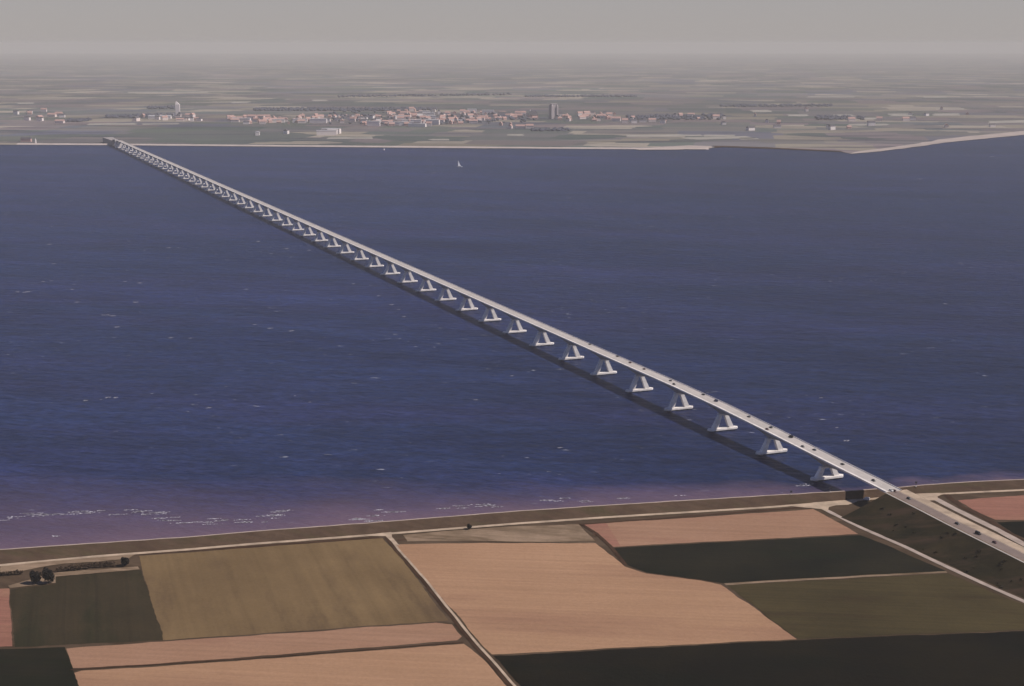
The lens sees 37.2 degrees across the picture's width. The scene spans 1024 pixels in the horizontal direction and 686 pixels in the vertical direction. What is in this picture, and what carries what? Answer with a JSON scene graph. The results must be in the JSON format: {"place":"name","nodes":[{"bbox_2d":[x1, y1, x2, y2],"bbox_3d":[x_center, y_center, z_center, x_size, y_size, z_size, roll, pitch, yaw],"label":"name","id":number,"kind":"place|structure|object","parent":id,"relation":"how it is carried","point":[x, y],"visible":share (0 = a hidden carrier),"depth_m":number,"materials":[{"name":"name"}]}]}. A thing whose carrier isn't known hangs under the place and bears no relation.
{"place":"outdoors","nodes":[
{"label":"outdoors","id":0,"kind":"place"},
{"bbox_2d":[0,588,11,646],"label":"field","id":1,"kind":"structure","parent":0,"point":[5,628],"depth_m":1036.84,"materials":[{"name":"soil"}]},
{"bbox_2d":[20,137,31,141],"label":"harbour building","id":2,"kind":"structure","parent":0,"point":[26,139],"depth_m":6047.07,"materials":[{"name":"brick"}]},
{"bbox_2d":[0,647,77,685],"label":"field","id":3,"kind":"structure","parent":0,"point":[36,666],"depth_m":956.96,"materials":[{"name":"green plant"}]},
{"bbox_2d":[47,113,56,116],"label":"house","id":4,"kind":"structure","parent":0,"point":[51,114],"depth_m":8097.92,"materials":[{"name":"white tile"}]},
{"bbox_2d":[55,119,64,122],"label":"house","id":5,"kind":"structure","parent":0,"point":[59,120],"depth_m":7480.51,"materials":[{"name":"white tile"}]},
{"bbox_2d":[0,555,132,571],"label":"verge","id":6,"kind":"structure","parent":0,"point":[23,567],"depth_m":1147.58,"materials":[{"name":"beige plant"}]},
{"bbox_2d":[8,566,138,587],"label":"margin","id":7,"kind":"object","parent":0,"point":[27,583],"visible":0.91,"depth_m":1125.88,"materials":[{"name":"brown plant"}]},
{"bbox_2d":[9,569,163,646],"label":"field","id":8,"kind":"structure","parent":0,"point":[108,607],"depth_m":1051.41,"materials":[{"name":"plant"}]},
{"bbox_2d":[90,123,138,124],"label":"field","id":9,"kind":"structure","parent":0,"point":[113,123],"depth_m":7430.18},
{"bbox_2d":[148,115,171,118],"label":"warehouse","id":10,"kind":"structure","parent":0,"point":[153,116],"depth_m":7900.25,"materials":[{"name":"grey metal"}]},
{"bbox_2d":[143,123,176,124],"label":"field","id":11,"kind":"structure","parent":0,"point":[158,123],"depth_m":7430.19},
{"bbox_2d":[128,92,207,92],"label":"field","id":12,"kind":"structure","parent":0,"point":[167,92],"depth_m":12115.30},
{"bbox_2d":[231,118,239,121],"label":"house","id":13,"kind":"structure","parent":0,"point":[235,119],"depth_m":7556.07,"materials":[{"name":"white tile"}]},
{"bbox_2d":[247,114,255,118],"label":"house","id":14,"kind":"structure","parent":0,"point":[251,116],"depth_m":7881.04,"materials":[{"name":"white tile"}]},
{"bbox_2d":[66,622,460,667],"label":"field","id":15,"kind":"structure","parent":0,"point":[239,646],"depth_m":991.98,"materials":[{"name":"soil"}]},
{"bbox_2d":[71,642,462,669],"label":"ditch","id":16,"kind":"object","parent":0,"point":[266,656],"visible":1,"depth_m":972.04,"materials":[{"name":"brown soil"}]},
{"bbox_2d":[75,644,505,685],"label":"field","id":17,"kind":"structure","parent":0,"point":[455,665],"depth_m":949.38,"materials":[{"name":"soil"}]},
{"bbox_2d":[138,539,446,640],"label":"field","id":18,"kind":"structure","parent":0,"point":[286,588],"depth_m":1091.73,"materials":[{"name":"brown plant"}]},
{"bbox_2d":[326,137,373,138],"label":"field","id":19,"kind":"structure","parent":0,"point":[349,137],"depth_m":6325.48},
{"bbox_2d":[384,536,511,685],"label":"ditch","id":20,"kind":"object","parent":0,"point":[492,665],"visible":1,"depth_m":1039.81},
{"bbox_2d":[392,542,515,685],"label":"track","id":21,"kind":"structure","parent":0,"point":[460,623],"depth_m":1037.95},
{"bbox_2d":[404,525,594,540],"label":"field","id":22,"kind":"structure","parent":0,"point":[554,533],"depth_m":1216.01,"materials":[{"name":"brown soil"}]},
{"bbox_2d":[0,135,1023,548],"bbox_3d":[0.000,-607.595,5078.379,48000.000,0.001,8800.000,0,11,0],"label":"sea","id":23,"kind":"structure","parent":0,"point":[804,295],"depth_m":2090.63,"materials":[{"name":"liquid"}]},
{"bbox_2d":[0,485,804,536],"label":"surf foam","id":24,"kind":"object","parent":23,"relation":"on","point":[258,516],"visible":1,"depth_m":1269.36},
{"bbox_2d":[103,137,901,492],"bbox_3d":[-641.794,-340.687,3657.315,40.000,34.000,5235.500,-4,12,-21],"label":"road bridge","id":25,"kind":"structure","parent":23,"relation":"in","point":[779,437],"depth_m":1903.53,"materials":[{"name":"concrete"}]},
{"bbox_2d":[27,156,991,447],"bbox_3d":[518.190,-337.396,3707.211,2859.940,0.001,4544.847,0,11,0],"label":"whitecap foam","id":26,"kind":"object","parent":23,"relation":"on","point":[403,316],"visible":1,"depth_m":2112.23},
{"bbox_2d":[0,53,1023,152],"bbox_3d":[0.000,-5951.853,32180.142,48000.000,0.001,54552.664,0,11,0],"label":"land","id":27,"kind":"structure","parent":0,"point":[982,89],"depth_m":11656.85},
{"bbox_2d":[65,117,91,121],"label":"woods","id":28,"kind":"object","parent":27,"relation":"on","point":[77,120],"visible":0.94,"depth_m":7619.06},
{"bbox_2d":[132,116,139,120],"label":"hall","id":29,"kind":"structure","parent":27,"relation":"on","point":[135,118],"depth_m":7649.39,"materials":[{"name":"stone"}]},
{"bbox_2d":[104,113,173,117],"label":"woods","id":30,"kind":"object","parent":27,"relation":"on","point":[121,115],"visible":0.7,"depth_m":8102.28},
{"bbox_2d":[147,105,174,108],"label":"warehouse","id":31,"kind":"structure","parent":27,"relation":"on","point":[160,107],"depth_m":9112.90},
{"bbox_2d":[173,101,179,115],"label":"white silo tower","id":32,"kind":"structure","parent":27,"relation":"on","point":[177,107],"depth_m":8167.82,"materials":[{"name":"white concrete"}]},
{"bbox_2d":[239,118,250,121],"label":"apartment block","id":33,"kind":"structure","parent":27,"relation":"on","point":[243,119],"depth_m":7585.47,"materials":[{"name":"grey concrete"}]},
{"bbox_2d":[267,119,284,122],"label":"apartment block","id":34,"kind":"structure","parent":27,"relation":"on","point":[274,120],"depth_m":7517.60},
{"bbox_2d":[309,118,326,122],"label":"apartment block","id":35,"kind":"structure","parent":27,"relation":"on","point":[317,120],"depth_m":7487.45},
{"bbox_2d":[316,130,336,134],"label":"apartment block","id":36,"kind":"structure","parent":27,"relation":"on","point":[326,132],"depth_m":6491.19,"materials":[{"name":"white"}]},
{"bbox_2d":[321,128,340,133],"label":"apartment block","id":37,"kind":"structure","parent":27,"relation":"on","point":[339,130],"depth_m":6611.13,"materials":[{"name":"grey concrete"}]},
{"bbox_2d":[253,106,437,110],"bbox_3d":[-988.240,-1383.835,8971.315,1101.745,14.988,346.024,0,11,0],"label":"woods","id":38,"kind":"object","parent":27,"relation":"on","point":[382,108],"visible":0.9,"depth_m":8883.12,"materials":[{"name":"plant"}]},
{"bbox_2d":[16,143,708,149],"bbox_3d":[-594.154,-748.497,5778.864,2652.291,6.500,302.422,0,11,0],"label":"dyke","id":39,"kind":"structure","parent":27,"relation":"on","point":[360,146],"depth_m":5746.69,"materials":[{"name":"stone"}]},
{"bbox_2d":[367,121,379,125],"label":"apartment block","id":40,"kind":"structure","parent":27,"relation":"on","point":[373,123],"depth_m":7220.59,"materials":[{"name":"white"}]},
{"bbox_2d":[410,119,421,122],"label":"apartment block","id":41,"kind":"structure","parent":27,"relation":"on","point":[416,120],"depth_m":7357.65,"materials":[{"name":"grey concrete"}]},
{"bbox_2d":[408,123,426,126],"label":"apartment block","id":42,"kind":"structure","parent":27,"relation":"on","point":[417,124],"depth_m":7132.38,"materials":[{"name":"white concrete"}]},
{"bbox_2d":[337,92,510,96],"bbox_3d":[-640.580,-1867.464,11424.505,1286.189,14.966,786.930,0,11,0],"label":"woods","id":43,"kind":"object","parent":27,"relation":"on","point":[395,95],"visible":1,"depth_m":11345.64,"materials":[{"name":"green plant"}]},
{"bbox_2d":[319,109,534,123],"bbox_3d":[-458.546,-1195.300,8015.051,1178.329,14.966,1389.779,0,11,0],"label":"town","id":44,"kind":"object","parent":27,"relation":"on","point":[523,119],"visible":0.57,"depth_m":7903.04},
{"bbox_2d":[426,119,439,124],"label":"apartment block","id":45,"kind":"structure","parent":27,"relation":"on","point":[435,121],"depth_m":7328.36,"materials":[{"name":"white"}]},
{"bbox_2d":[469,119,477,122],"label":"house","id":46,"kind":"structure","parent":27,"relation":"on","point":[473,120],"depth_m":7501.51,"materials":[{"name":"orange tile"}]},
{"bbox_2d":[482,110,493,113],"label":"apartment block","id":47,"kind":"structure","parent":27,"relation":"on","point":[487,111],"depth_m":8403.22,"materials":[{"name":"grey concrete"}]},
{"bbox_2d":[497,111,509,115],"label":"hall","id":48,"kind":"structure","parent":27,"relation":"on","point":[501,113],"depth_m":8106.27,"materials":[{"name":"stone"}]},
{"bbox_2d":[531,127,569,130],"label":"woods","id":49,"kind":"object","parent":27,"relation":"on","point":[555,129],"visible":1,"depth_m":6801.89,"materials":[{"name":"plant"}]},
{"bbox_2d":[524,94,636,96],"bbox_3d":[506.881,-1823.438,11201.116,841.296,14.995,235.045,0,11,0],"label":"woods","id":50,"kind":"object","parent":27,"relation":"on","point":[582,95],"visible":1,"depth_m":11138.56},
{"bbox_2d":[626,113,723,119],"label":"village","id":51,"kind":"object","parent":27,"relation":"on","point":[668,116],"visible":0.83,"depth_m":7946.90,"materials":[{"name":"brick"}]},
{"bbox_2d":[712,114,719,118],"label":"house","id":52,"kind":"structure","parent":27,"relation":"on","point":[714,116],"depth_m":7885.39,"materials":[{"name":"white tile"}]},
{"bbox_2d":[720,103,831,106],"bbox_3d":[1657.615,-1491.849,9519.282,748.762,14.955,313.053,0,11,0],"label":"woods","id":53,"kind":"object","parent":27,"relation":"on","point":[774,105],"visible":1,"depth_m":9457.66,"materials":[{"name":"green plant"}]},
{"bbox_2d":[814,115,864,119],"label":"woods","id":54,"kind":"object","parent":27,"relation":"on","point":[831,117],"visible":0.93,"depth_m":7878.98,"materials":[{"name":"plant"}]},
{"bbox_2d":[867,121,874,125],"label":"house","id":55,"kind":"structure","parent":27,"relation":"on","point":[870,123],"depth_m":7229.35,"materials":[{"name":"stone"}]},
{"bbox_2d":[0,491,1023,685],"bbox_3d":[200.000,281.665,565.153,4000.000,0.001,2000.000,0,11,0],"label":"ground","id":56,"kind":"structure","parent":0,"point":[6,580],"depth_m":1139.89,"materials":[{"name":"brown plant"}]},
{"bbox_2d":[0,569,22,575],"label":"hedge","id":57,"kind":"object","parent":56,"relation":"on","point":[17,571],"visible":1,"depth_m":1122.91,"materials":[{"name":"green plant"}]},
{"bbox_2d":[29,570,41,582],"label":"tree","id":58,"kind":"object","parent":56,"relation":"on","point":[36,576],"visible":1,"depth_m":1101.92,"materials":[{"name":"green plant"}]},
{"bbox_2d":[42,567,54,583],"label":"tree","id":59,"kind":"object","parent":56,"relation":"on","point":[47,574],"visible":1,"depth_m":1102.74,"materials":[{"name":"green plant"}]},
{"bbox_2d":[55,561,115,571],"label":"hedge","id":60,"kind":"object","parent":56,"relation":"on","point":[85,565],"visible":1,"depth_m":1136.14,"materials":[{"name":"green plant"}]},
{"bbox_2d":[121,557,129,565],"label":"tree","id":61,"kind":"object","parent":56,"relation":"on","point":[125,560],"visible":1,"depth_m":1140.37,"materials":[{"name":"green plant"}]},
{"bbox_2d":[134,537,378,554],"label":"ditch","id":62,"kind":"object","parent":56,"relation":"in","point":[262,545],"visible":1,"depth_m":1189.52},
{"bbox_2d":[365,532,399,545],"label":"turnout","id":63,"kind":"object","parent":56,"relation":"on","point":[388,535],"visible":1,"depth_m":1212.87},
{"bbox_2d":[0,479,1023,563],"bbox_3d":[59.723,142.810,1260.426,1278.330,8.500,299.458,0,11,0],"label":"dyke","id":64,"kind":"structure","parent":56,"relation":"on","point":[22,554],"depth_m":1240.97,"materials":[{"name":"plant"}]},
{"bbox_2d":[0,489,1023,565],"bbox_3d":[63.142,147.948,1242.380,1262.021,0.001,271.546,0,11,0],"label":"road","id":65,"kind":"structure","parent":0,"point":[61,559],"depth_m":1228.35,"materials":[{"name":"grey asphalt"}]},
{"bbox_2d":[0,0,1023,52],"label":"sky","id":66,"kind":"structure","parent":0,"point":[26,26],"materials":[{"name":"grey"}]},
{"bbox_2d":[507,134,524,135],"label":"field","id":67,"kind":"structure","parent":0,"point":[515,135],"depth_m":6462.74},
{"bbox_2d":[516,124,525,128],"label":"house","id":68,"kind":"structure","parent":0,"point":[520,126],"depth_m":6999.94,"materials":[{"name":"orange tile"}]},
{"bbox_2d":[526,124,533,128],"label":"house","id":69,"kind":"structure","parent":0,"point":[529,126],"depth_m":6991.65,"materials":[{"name":"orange tile"}]},
{"bbox_2d":[527,110,537,118],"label":"church","id":70,"kind":"structure","parent":0,"point":[530,114],"depth_m":7916.99,"materials":[{"name":"brick"}]},
{"bbox_2d":[488,540,593,542],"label":"margin","id":71,"kind":"object","parent":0,"point":[537,541],"visible":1,"depth_m":1198.20,"materials":[{"name":"brown plant"}]},
{"bbox_2d":[549,104,557,118],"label":"church tower","id":72,"kind":"structure","parent":0,"point":[553,110],"depth_m":7895.93,"materials":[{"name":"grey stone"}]},
{"bbox_2d":[397,543,795,653],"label":"field","id":73,"kind":"structure","parent":0,"point":[500,598],"depth_m":1070.08,"materials":[{"name":"soil"}]},
{"bbox_2d":[397,507,803,540],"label":"ditch","id":74,"kind":"object","parent":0,"point":[681,516],"visible":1,"depth_m":1262.42,"materials":[{"name":"brown soil"}]},
{"bbox_2d":[586,523,619,546],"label":"field","id":75,"kind":"structure","parent":0,"point":[603,530],"depth_m":1220.91,"materials":[{"name":"soil"}]},
{"bbox_2d":[580,524,626,564],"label":"ditch","id":76,"kind":"object","parent":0,"point":[610,546],"visible":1,"depth_m":1192.37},
{"bbox_2d":[611,116,620,120],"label":"house","id":77,"kind":"structure","parent":0,"point":[616,118],"depth_m":7668.73,"materials":[{"name":"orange tile"}]},
{"bbox_2d":[622,118,627,122],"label":"house","id":78,"kind":"structure","parent":0,"point":[624,120],"depth_m":7478.53,"materials":[{"name":"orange tile"}]},
{"bbox_2d":[648,118,655,121],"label":"house","id":79,"kind":"structure","parent":0,"point":[651,119],"depth_m":7599.42,"materials":[{"name":"orange tile"}]},
{"bbox_2d":[627,134,703,136],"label":"field","id":80,"kind":"structure","parent":0,"point":[660,135],"depth_m":6462.74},
{"bbox_2d":[638,145,711,149],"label":"sandbank","id":81,"kind":"structure","parent":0,"point":[687,146],"depth_m":5715.24,"materials":[{"name":"beige sand"}]},
{"bbox_2d":[703,135,735,136],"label":"field","id":82,"kind":"structure","parent":0,"point":[720,135],"depth_m":6462.74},
{"bbox_2d":[688,136,753,139],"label":"field","id":83,"kind":"structure","parent":0,"point":[697,138],"depth_m":6325.48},
{"bbox_2d":[606,509,857,546],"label":"field","id":84,"kind":"structure","parent":0,"point":[787,524],"depth_m":1231.01,"materials":[{"name":"soil"}]},
{"bbox_2d":[746,126,754,130],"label":"house","id":85,"kind":"structure","parent":0,"point":[750,128],"depth_m":6834.66,"materials":[{"name":"stone"}]},
{"bbox_2d":[493,631,1023,685],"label":"field","id":86,"kind":"structure","parent":0,"point":[982,659],"depth_m":962.89,"materials":[{"name":"black soil"}]},
{"bbox_2d":[750,110,769,111],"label":"field","id":87,"kind":"structure","parent":0,"point":[760,110],"depth_m":8868.35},
{"bbox_2d":[773,124,780,127],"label":"house","id":88,"kind":"structure","parent":0,"point":[776,125],"depth_m":7049.15,"materials":[{"name":"stone"}]},
{"bbox_2d":[714,146,844,152],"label":"mudflat","id":89,"kind":"structure","parent":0,"point":[773,148],"depth_m":5665.31,"materials":[{"name":"soil"}]},
{"bbox_2d":[615,535,944,582],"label":"field","id":90,"kind":"structure","parent":0,"point":[813,557],"depth_m":1157.01,"materials":[{"name":"green plant"}]},
{"bbox_2d":[785,114,806,115],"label":"field","id":91,"kind":"structure","parent":0,"point":[796,115],"depth_m":8253.89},
{"bbox_2d":[791,499,855,510],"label":"junction","id":92,"kind":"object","parent":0,"point":[825,505],"visible":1,"depth_m":1294.40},
{"bbox_2d":[807,96,853,96],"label":"field","id":93,"kind":"structure","parent":0,"point":[830,96],"depth_m":11203.75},
{"bbox_2d":[828,125,835,129],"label":"house","id":94,"kind":"structure","parent":0,"point":[831,127],"depth_m":6889.33,"materials":[{"name":"stone"}]},
{"bbox_2d":[724,571,945,584],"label":"path","id":95,"kind":"structure","parent":0,"point":[833,577],"depth_m":1117.98,"materials":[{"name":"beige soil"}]},
{"bbox_2d":[847,117,855,120],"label":"house","id":96,"kind":"structure","parent":0,"point":[851,118],"depth_m":7647.88,"materials":[{"name":"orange tile"}]},
{"bbox_2d":[847,124,888,125],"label":"field","id":97,"kind":"structure","parent":0,"point":[866,124],"depth_m":7338.64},
{"bbox_2d":[728,573,1023,638],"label":"field","id":98,"kind":"structure","parent":0,"point":[913,604],"depth_m":1060.38,"materials":[{"name":"green plant"}]},
{"bbox_2d":[876,116,882,120],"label":"house","id":99,"kind":"structure","parent":0,"point":[878,118],"depth_m":7692.19,"materials":[{"name":"orange tile"}]},
{"bbox_2d":[893,113,911,115],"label":"field","id":100,"kind":"structure","parent":0,"point":[905,114],"depth_m":8253.89,"materials":[{"name":"beige plant"}]},
{"bbox_2d":[902,117,909,120],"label":"house","id":101,"kind":"structure","parent":0,"point":[905,118],"depth_m":7675.77,"materials":[{"name":"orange tile"}]},
{"bbox_2d":[824,510,1023,602],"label":"path","id":102,"kind":"structure","parent":0,"point":[937,562],"depth_m":1157.66,"materials":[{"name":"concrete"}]},
{"bbox_2d":[917,493,943,500],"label":"verge","id":103,"kind":"structure","parent":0,"point":[930,496],"depth_m":1320.16,"materials":[{"name":"beige sand"}]},
{"bbox_2d":[841,492,1023,597],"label":"embankment","id":104,"kind":"structure","parent":0,"point":[927,540],"depth_m":1180.64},
{"bbox_2d":[887,492,1022,560],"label":"shoulder","id":105,"kind":"object","parent":104,"relation":"on","point":[952,525],"visible":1,"depth_m":1194.32},
{"bbox_2d":[900,492,1023,553],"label":"kerb","id":106,"kind":"structure","parent":104,"relation":"on","point":[960,522],"depth_m":1205.90,"materials":[{"name":"concrete"}]},
{"bbox_2d":[923,96,945,97],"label":"field","id":107,"kind":"structure","parent":0,"point":[934,96],"depth_m":11203.74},
{"bbox_2d":[850,131,1023,153],"bbox_3d":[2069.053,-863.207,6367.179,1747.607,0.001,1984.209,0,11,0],"label":"beach","id":108,"kind":"structure","parent":0,"point":[1008,134],"depth_m":6133.36,"materials":[{"name":"beige sand"}]},
{"bbox_2d":[933,113,961,115],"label":"field","id":109,"kind":"structure","parent":0,"point":[952,114],"depth_m":8369.88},
{"bbox_2d":[885,492,1023,562],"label":"cycle path","id":110,"kind":"structure","parent":0,"point":[955,528],"depth_m":1189.66,"materials":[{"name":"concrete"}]},
{"bbox_2d":[888,491,1023,560],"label":"road","id":111,"kind":"structure","parent":0,"point":[983,537],"depth_m":1196.68,"materials":[{"name":"grey asphalt"}]},
{"bbox_2d":[900,489,1023,552],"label":"shoulder","id":112,"kind":"object","parent":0,"point":[966,522],"visible":1,"depth_m":1206.26},
{"bbox_2d":[934,498,1023,545],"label":"path","id":113,"kind":"structure","parent":0,"point":[992,527],"depth_m":1245.84,"materials":[{"name":"concrete"}]},
{"bbox_2d":[943,494,1023,540],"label":"ditch","id":114,"kind":"object","parent":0,"point":[956,502],"visible":1,"depth_m":1267.12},
{"bbox_2d":[959,495,1023,519],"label":"field","id":115,"kind":"structure","parent":0,"point":[1005,508],"depth_m":1289.24,"materials":[{"name":"soil"}]},
{"bbox_2d":[988,120,1023,122],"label":"field","id":116,"kind":"structure","parent":0,"point":[1013,121],"depth_m":7620.30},
{"bbox_2d":[997,522,1023,537],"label":"field","id":117,"kind":"structure","parent":0,"point":[1016,528],"depth_m":1233.29,"materials":[{"name":"green plant"}]}
]}

